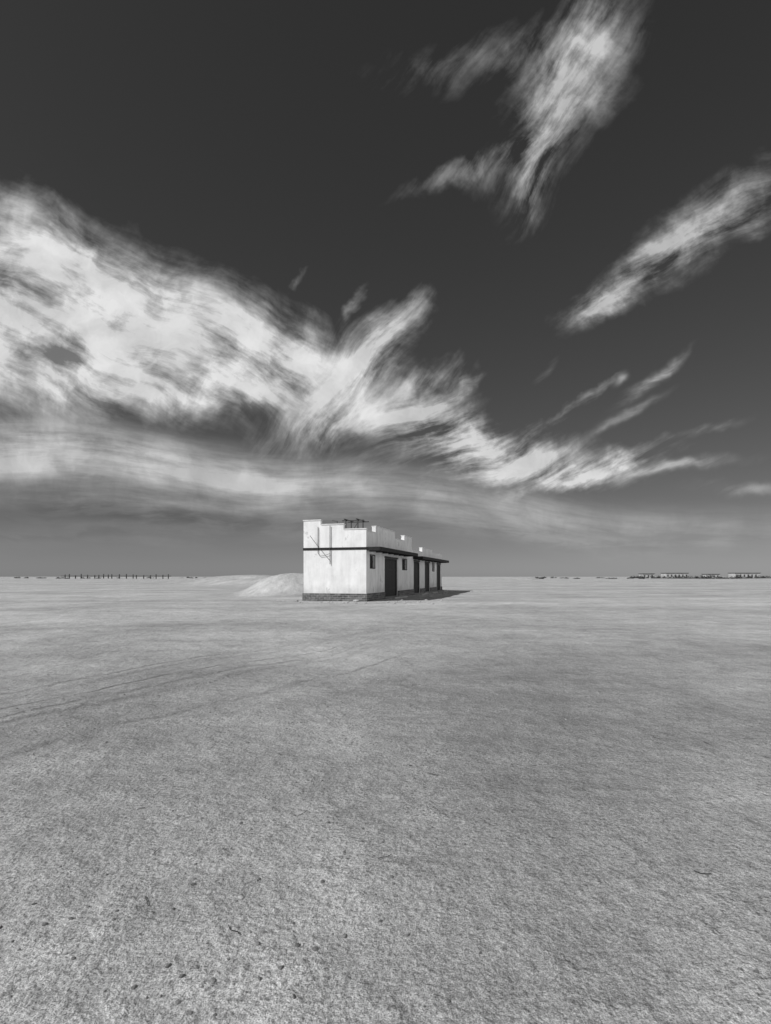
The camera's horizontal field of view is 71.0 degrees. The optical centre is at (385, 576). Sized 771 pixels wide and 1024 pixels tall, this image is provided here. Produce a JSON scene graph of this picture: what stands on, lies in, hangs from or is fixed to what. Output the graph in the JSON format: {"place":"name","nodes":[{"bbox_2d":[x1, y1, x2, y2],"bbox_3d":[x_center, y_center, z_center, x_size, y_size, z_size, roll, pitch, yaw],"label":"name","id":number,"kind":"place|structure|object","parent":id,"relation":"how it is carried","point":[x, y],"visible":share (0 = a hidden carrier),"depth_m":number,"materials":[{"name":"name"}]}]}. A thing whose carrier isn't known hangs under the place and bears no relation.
{"place":"outdoors","nodes":[
{"label":"outdoors","id":0,"kind":"place"},
{"bbox_2d":[332,518,368,528],"bbox_3d":[-2.171,-2.765,34.422,2.052,1.690,1.700,0,0,16],"label":"antenna rack","id":1,"kind":"object","parent":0,"point":[357,521],"visible":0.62,"depth_m":33.97,"materials":[{"name":"metal"}]},
{"bbox_2d":[0,573,770,1023],"bbox_3d":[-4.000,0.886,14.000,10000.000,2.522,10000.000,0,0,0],"label":"ground","id":2,"kind":"structure","parent":0,"point":[612,833],"depth_m":3.58,"materials":[{"name":"grey sand"}]},
{"bbox_2d":[65,574,168,578],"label":"timber jetty","id":3,"kind":"object","parent":2,"relation":"on","point":[119,576],"visible":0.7,"depth_m":299.80,"materials":[{"name":"black wood"}]},
{"bbox_2d":[276,600,297,601],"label":"concrete slab","id":4,"kind":"structure","parent":2,"relation":"on","point":[286,600],"depth_m":32.60,"materials":[{"name":"grey concrete"}]},
{"bbox_2d":[304,521,367,593],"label":"front wall","id":5,"kind":"structure","parent":2,"relation":"on","point":[340,571],"depth_m":32.87,"materials":[{"name":"paint"}]},
{"bbox_2d":[303,547,366,549],"bbox_3d":[-3.117,-1.695,32.860,4.150,0.150,0.032,0,0,16],"label":"string course","id":6,"kind":"object","parent":5,"relation":"attached to","point":[350,548],"visible":1,"depth_m":32.73,"materials":[{"name":"paint"}]},
{"bbox_2d":[302,586,441,601],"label":"brick plinth","id":7,"kind":"structure","parent":2,"relation":"on","point":[340,597],"depth_m":33.09,"materials":[{"name":"grey brick"}]},
{"bbox_2d":[276,591,481,603],"bbox_3d":[4.229,1.451,42.245,9.910,0.236,27.693,0,0,28],"label":"rubble","id":8,"kind":"object","parent":2,"relation":"on","point":[355,601],"visible":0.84,"depth_m":32.02,"materials":[{"name":"stone"}]},
{"bbox_2d":[0,614,770,1023],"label":"pebbles","id":9,"kind":"object","parent":2,"relation":"on","point":[314,948],"visible":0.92,"depth_m":2.40,"materials":[{"name":"stone"}]},
{"bbox_2d":[14,575,770,578],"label":"desert scrub","id":10,"kind":"object","parent":2,"relation":"on","point":[697,577],"visible":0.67,"depth_m":396.65,"materials":[{"name":"black plant"}]},
{"bbox_2d":[33,671,751,933],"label":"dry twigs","id":11,"kind":"object","parent":2,"relation":"on","point":[380,857],"visible":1,"depth_m":2.86,"materials":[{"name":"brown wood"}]},
{"bbox_2d":[385,595,407,598],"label":"step","id":12,"kind":"structure","parent":2,"relation":"on","point":[397,597],"depth_m":36.82,"materials":[{"name":"grey concrete"}]},
{"bbox_2d":[368,527,440,596],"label":"side wall","id":13,"kind":"structure","parent":2,"relation":"on","point":[380,537],"depth_m":39.48,"materials":[{"name":"paint"}]},
{"bbox_2d":[303,520,439,553],"bbox_3d":[0.394,-2.800,44.854,4.160,1.400,25.035,0,0,16],"label":"coping","id":14,"kind":"object","parent":13,"relation":"on","point":[368,530],"visible":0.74,"depth_m":33.35,"materials":[{"name":"white concrete"}]},
{"bbox_2d":[369,551,410,556],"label":"canopy joists","id":15,"kind":"object","parent":13,"relation":"attached to","point":[385,552],"visible":0.71,"depth_m":36.67,"materials":[{"name":"black wood"}]},
{"bbox_2d":[385,558,396,595],"bbox_3d":[0.304,0.066,37.657,0.100,2.627,3.296,0,0,16],"label":"door frame","id":16,"kind":"object","parent":13,"relation":"attached to","point":[396,571],"visible":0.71,"depth_m":39.17,"materials":[{"name":"black wood"}]},
{"bbox_2d":[385,560,395,596],"bbox_3d":[0.293,0.112,37.656,0.060,2.516,3.084,0,0,16],"label":"door","id":17,"kind":"structure","parent":16,"relation":"in","point":[390,577],"depth_m":37.83,"materials":[{"name":"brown wood"}]},
{"bbox_2d":[367,547,417,556],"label":"canopy fascia","id":18,"kind":"structure","parent":13,"relation":"attached to","point":[412,554],"depth_m":34.33,"materials":[{"name":"black wood"}]},
{"bbox_2d":[414,562,418,592],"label":"door frame","id":19,"kind":"object","parent":13,"relation":"attached to","point":[418,575],"visible":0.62,"depth_m":46.14,"materials":[{"name":"black wood"}]},
{"bbox_2d":[414,563,417,592],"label":"door","id":20,"kind":"structure","parent":19,"relation":"in","point":[415,577],"depth_m":45.34,"materials":[{"name":"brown wood"}]},
{"bbox_2d":[425,563,428,590],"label":"door frame","id":21,"kind":"object","parent":13,"relation":"attached to","point":[428,575],"visible":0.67,"depth_m":50.17,"materials":[{"name":"black wood"}]},
{"bbox_2d":[425,564,427,591],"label":"door","id":22,"kind":"structure","parent":21,"relation":"in","point":[426,577],"depth_m":49.47,"materials":[{"name":"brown wood"}]},
{"bbox_2d":[414,559,445,562],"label":"canopy joists","id":23,"kind":"object","parent":13,"relation":"attached to","point":[429,560],"visible":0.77,"depth_m":48.19,"materials":[{"name":"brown wood"}]},
{"bbox_2d":[437,565,438,589],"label":"door","id":24,"kind":"structure","parent":13,"relation":"in","point":[437,577],"depth_m":54.79,"materials":[{"name":"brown wood"}]},
{"bbox_2d":[639,574,653,577],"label":"walls","id":25,"kind":"structure","parent":2,"relation":"on","point":[646,575],"depth_m":420.00,"materials":[{"name":"white paint"}]},
{"bbox_2d":[661,573,687,578],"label":"walls","id":26,"kind":"structure","parent":2,"relation":"on","point":[670,574],"depth_m":435.00,"materials":[{"name":"white paint"}]},
{"bbox_2d":[702,574,719,578],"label":"walls","id":27,"kind":"structure","parent":2,"relation":"on","point":[711,574],"depth_m":430.00,"materials":[{"name":"white paint"}]},
{"bbox_2d":[728,573,759,578],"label":"walls","id":28,"kind":"structure","parent":2,"relation":"on","point":[741,574],"depth_m":425.00,"materials":[{"name":"white paint"}]},
{"bbox_2d":[0,0,770,576],"label":"sky","id":29,"kind":"structure","parent":0,"point":[485,284],"materials":[{"name":"grey"}]},
{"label":"rear canopy","id":30,"kind":"object","parent":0,"visible":0},
{"bbox_2d":[413,556,448,562],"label":"canopy fascia","id":31,"kind":"structure","parent":30,"relation":"attached to","point":[429,558],"depth_m":46.42,"materials":[{"name":"paint"}]}
]}

